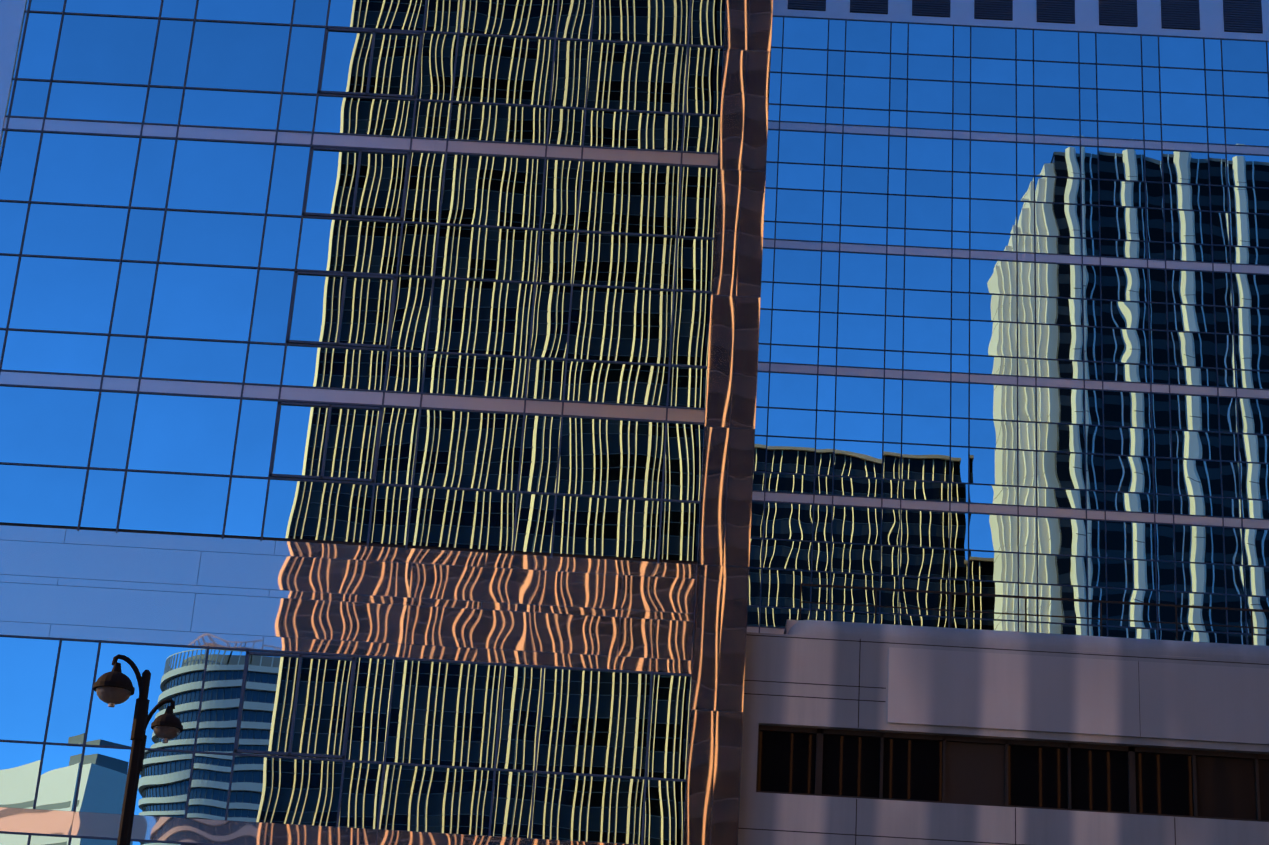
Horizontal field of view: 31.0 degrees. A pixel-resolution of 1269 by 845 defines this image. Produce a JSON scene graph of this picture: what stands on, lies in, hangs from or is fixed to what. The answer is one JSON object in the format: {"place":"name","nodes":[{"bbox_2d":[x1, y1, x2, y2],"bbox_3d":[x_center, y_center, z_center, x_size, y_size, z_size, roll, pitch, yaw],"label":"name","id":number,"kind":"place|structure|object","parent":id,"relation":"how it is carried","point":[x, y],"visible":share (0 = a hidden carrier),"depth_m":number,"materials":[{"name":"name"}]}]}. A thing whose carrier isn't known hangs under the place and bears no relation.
{"place":"outdoors","nodes":[
{"label":"outdoors","id":0,"kind":"place"},
{"bbox_3d":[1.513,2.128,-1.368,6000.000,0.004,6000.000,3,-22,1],"label":"ground","id":1,"kind":"structure","parent":0,"visible":0},
{"bbox_2d":[93,654,150,844],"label":"street lamp","id":2,"kind":"object","parent":1,"relation":"on","point":[113,687],"visible":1,"depth_m":24.97,"materials":[{"name":"black metal"}]},
{"bbox_2d":[127,699,182,844],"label":"street lamp","id":3,"kind":"object","parent":1,"relation":"on","point":[166,726],"visible":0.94,"depth_m":29.02,"materials":[{"name":"black metal"}]},
{"bbox_2d":[0,0,772,844],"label":"glass building","id":4,"kind":"structure","parent":1,"relation":"on","point":[378,386],"depth_m":58.56,"materials":[{"name":"blue glass"}]},
{"bbox_2d":[738,583,1268,844],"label":"building","id":5,"kind":"structure","parent":1,"relation":"on","point":[855,733],"depth_m":55.85,"materials":[{"name":"stone"}]},
{"bbox_2d":[747,0,1268,645],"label":"glass facade","id":6,"kind":"structure","parent":1,"relation":"on","point":[1013,332],"depth_m":125.91,"materials":[{"name":"blue glass"}]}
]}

